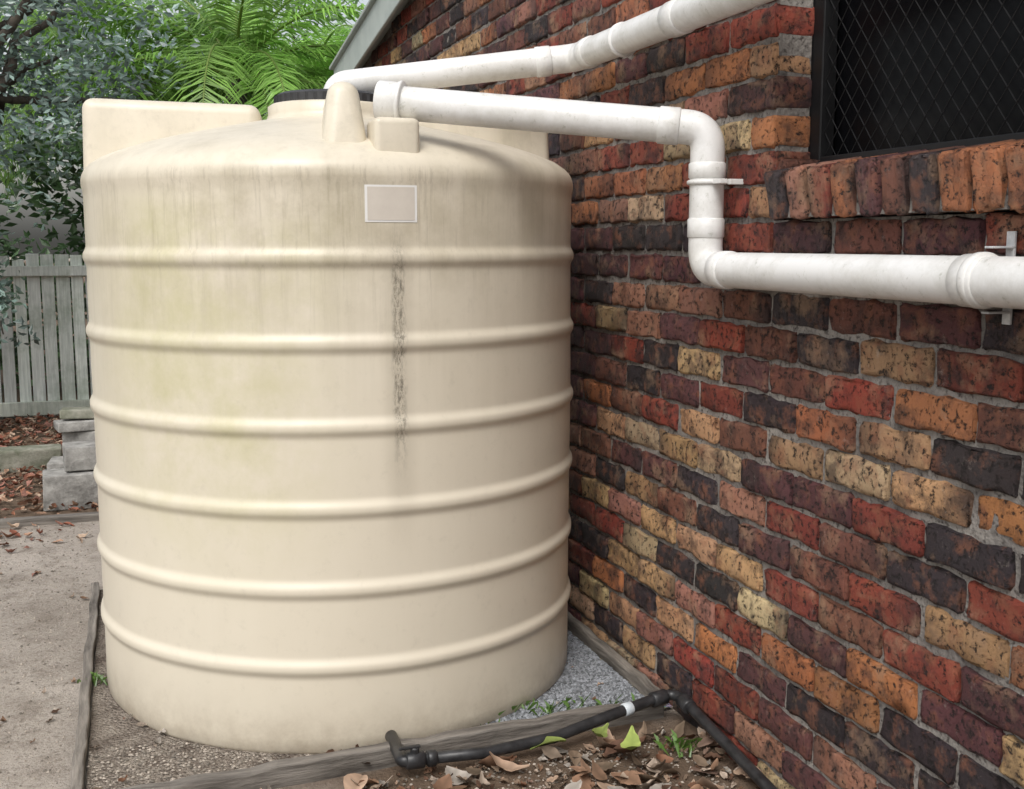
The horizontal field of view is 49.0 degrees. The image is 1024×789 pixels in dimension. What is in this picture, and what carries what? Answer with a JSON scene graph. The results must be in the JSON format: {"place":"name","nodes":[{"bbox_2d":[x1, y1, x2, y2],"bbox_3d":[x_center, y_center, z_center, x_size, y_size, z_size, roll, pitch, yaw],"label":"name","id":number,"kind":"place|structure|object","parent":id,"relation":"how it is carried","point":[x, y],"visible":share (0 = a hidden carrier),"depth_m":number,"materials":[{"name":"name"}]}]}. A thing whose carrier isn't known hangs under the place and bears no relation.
{"place":"outdoors","nodes":[
{"label":"outdoors","id":0,"kind":"place"},
{"bbox_2d":[0,0,368,256],"label":"sky","id":1,"kind":"structure","parent":0,"point":[27,223],"materials":[{"name":"white"}]},
{"bbox_2d":[334,0,402,73],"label":"barge board","id":2,"kind":"object","parent":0,"point":[381,13],"visible":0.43,"depth_m":6.48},
{"bbox_2d":[0,257,758,788],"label":"ground","id":3,"kind":"structure","parent":0,"point":[50,653],"depth_m":3.52,"materials":[{"name":"grey concrete"}]},
{"bbox_2d":[0,246,28,313],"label":"shrub","id":4,"kind":"object","parent":3,"relation":"on","point":[6,263],"visible":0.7,"depth_m":7.72,"materials":[{"name":"green plant"}]},
{"bbox_2d":[0,444,62,472],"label":"garden sleeper","id":5,"kind":"object","parent":3,"relation":"on","point":[18,457],"visible":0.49,"depth_m":6.83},
{"bbox_2d":[0,254,92,418],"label":"paling fence","id":6,"kind":"object","parent":3,"relation":"on","point":[47,271],"visible":0.08,"depth_m":8.90,"materials":[{"name":"grey wood"}]},
{"bbox_2d":[0,412,98,576],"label":"leaf litter","id":7,"kind":"object","parent":3,"relation":"on","point":[38,475],"visible":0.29,"depth_m":6.55,"materials":[{"name":"brown plant"}]},
{"bbox_2d":[0,511,98,527],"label":"timber kerb","id":8,"kind":"structure","parent":3,"relation":"on","point":[61,518],"depth_m":5.55,"materials":[{"name":"grey wood"}]},
{"bbox_2d":[0,95,119,398],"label":"hedge","id":9,"kind":"object","parent":3,"relation":"on","point":[56,185],"visible":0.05,"depth_m":10.08,"materials":[{"name":"green plant"}]},
{"bbox_2d":[42,407,97,511],"bbox_3d":[-2.111,0.336,6.045,0.782,0.485,0.712,-3,8,-19],"label":"concrete block stack","id":10,"kind":"object","parent":3,"relation":"on","point":[68,477],"visible":0.35,"depth_m":5.87,"materials":[{"name":"grey concrete"}]},
{"bbox_2d":[0,0,178,252],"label":"tree","id":11,"kind":"object","parent":3,"relation":"on","point":[3,11],"visible":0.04,"depth_m":11.42,"materials":[{"name":"green plant"}]},
{"bbox_2d":[0,0,218,348],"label":"tree","id":12,"kind":"object","parent":3,"relation":"on","point":[10,75],"visible":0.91,"depth_m":7.79,"materials":[{"name":"green plant"}]},
{"bbox_2d":[0,0,312,201],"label":"palm tree","id":13,"kind":"object","parent":3,"relation":"on","point":[156,83],"visible":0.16,"depth_m":9.45,"materials":[{"name":"green plant"}]},
{"bbox_2d":[0,0,358,188],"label":"tree","id":14,"kind":"object","parent":3,"relation":"on","point":[333,18],"visible":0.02,"depth_m":12.85,"materials":[{"name":"green plant"}]},
{"bbox_2d":[20,0,365,156],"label":"palm tree","id":15,"kind":"object","parent":3,"relation":"on","point":[235,83],"visible":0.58,"depth_m":9.14,"materials":[{"name":"green plant"}]},
{"bbox_2d":[117,22,353,119],"bbox_3d":[-2.105,-1.878,11.097,3.564,3.514,3.422,3,8,18],"label":"palm tree","id":16,"kind":"object","parent":3,"relation":"on","point":[345,31],"visible":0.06,"depth_m":10.10,"materials":[{"name":"green plant"}]},
{"bbox_2d":[0,571,603,788],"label":"leaf litter","id":17,"kind":"object","parent":3,"relation":"on","point":[157,740],"visible":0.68,"depth_m":3.23,"materials":[{"name":"brown plant"}]},
{"bbox_2d":[0,522,727,788],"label":"grit","id":18,"kind":"object","parent":3,"relation":"on","point":[269,758],"visible":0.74,"depth_m":3.01,"materials":[{"name":"gravel"}]},
{"bbox_2d":[70,582,665,788],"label":"timber edging","id":19,"kind":"object","parent":3,"relation":"on","point":[278,773],"visible":0.46,"depth_m":3.05,"materials":[{"name":"grey wood"}]},
{"bbox_2d":[86,590,672,788],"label":"gravel pad","id":20,"kind":"object","parent":3,"relation":"on","point":[111,729],"visible":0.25,"depth_m":3.06,"materials":[{"name":"gravel"}]},
{"bbox_2d":[80,82,573,753],"bbox_3d":[-0.562,-0.025,3.646,1.519,1.840,1.520,-3,8,-19],"label":"water tank","id":21,"kind":"object","parent":20,"relation":"on","point":[328,332],"visible":0.98,"depth_m":3.00,"materials":[{"name":"beige plastic"}]},
{"bbox_2d":[323,0,773,91],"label":"inlet pipe","id":22,"kind":"object","parent":21,"relation":"on","point":[664,22],"visible":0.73,"depth_m":3.54,"materials":[{"name":"white plastic"}]},
{"bbox_2d":[77,671,702,757],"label":"weeds","id":23,"kind":"object","parent":20,"relation":"on","point":[550,709],"visible":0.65,"depth_m":3.27,"materials":[{"name":"green plant"}]},
{"bbox_2d":[484,630,644,724],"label":"gravel","id":24,"kind":"structure","parent":20,"relation":"on","point":[587,672],"depth_m":3.48,"materials":[{"name":"grey gravel"}]},
{"bbox_2d":[260,721,773,788],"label":"leaf litter","id":25,"kind":"object","parent":3,"relation":"on","point":[582,779],"visible":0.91,"depth_m":2.92,"materials":[{"name":"brown plant"}]},
{"bbox_2d":[530,723,640,749],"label":"green leaf litter","id":26,"kind":"object","parent":25,"relation":"on","point":[631,741],"visible":1,"depth_m":3.01,"materials":[{"name":"green plant"}]},
{"bbox_2d":[385,689,777,788],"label":"poly pipe","id":27,"kind":"object","parent":3,"relation":"on","point":[414,757],"visible":0.97,"depth_m":3.00,"materials":[{"name":"black plastic"}]},
{"bbox_2d":[362,0,1023,788],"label":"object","id":28,"kind":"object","parent":3,"relation":"on","point":[790,44],"visible":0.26,"depth_m":2.73,"materials":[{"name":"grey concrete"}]},
{"bbox_2d":[764,139,1023,219],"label":"window sill","id":29,"kind":"structure","parent":28,"relation":"attached to","point":[956,178],"depth_m":2.20,"materials":[{"name":"brown brick"}]},
{"bbox_2d":[808,0,1023,161],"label":"window frame","id":30,"kind":"object","parent":28,"relation":"attached to","point":[821,61],"visible":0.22,"depth_m":2.69,"materials":[{"name":"black metal"}]},
{"bbox_2d":[823,0,1023,155],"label":"diamond screen","id":31,"kind":"object","parent":30,"relation":"attached to","point":[998,71],"visible":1,"depth_m":2.37,"materials":[{"name":"black metal"}]},
{"bbox_2d":[833,0,1023,154],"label":"window glass","id":32,"kind":"object","parent":30,"relation":"in","point":[1007,102],"depth_m":2.41,"materials":[{"name":"black glass"}]},
{"bbox_2d":[371,0,1023,788],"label":"wall bricks","id":33,"kind":"object","parent":3,"relation":"on","point":[1001,708],"depth_m":2.76,"materials":[{"name":"brown brick"}]},
{"bbox_2d":[373,80,1023,324],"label":"overflow pipe","id":34,"kind":"object","parent":33,"relation":"attached to","point":[981,280],"visible":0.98,"depth_m":2.84,"materials":[{"name":"white plastic"}]},
{"bbox_2d":[368,726,743,788],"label":"leaf litter","id":35,"kind":"object","parent":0,"point":[725,770],"visible":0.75,"depth_m":2.92,"materials":[{"name":"brown plant"}]},
{"bbox_2d":[806,211,1016,218],"bbox_3d":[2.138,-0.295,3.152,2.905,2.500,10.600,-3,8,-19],"label":"mortar joint","id":36,"kind":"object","parent":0,"point":[897,216],"depth_m":2.45,"materials":[{"name":"grey concrete"}]},
{"bbox_3d":[2.495,-2.328,3.096,4.090,1.463,10.780,-3,8,-19],"label":"roof","id":37,"kind":"object","parent":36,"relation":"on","visible":0},
{"bbox_2d":[329,0,375,69],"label":"barge capping","id":38,"kind":"object","parent":37,"relation":"attached to","point":[356,27],"visible":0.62,"depth_m":6.82,"materials":[{"name":"grey metal"}]},
{"bbox_2d":[357,0,408,68],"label":"soffit","id":39,"kind":"structure","parent":37,"relation":"attached to","point":[385,30],"depth_m":6.58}
]}

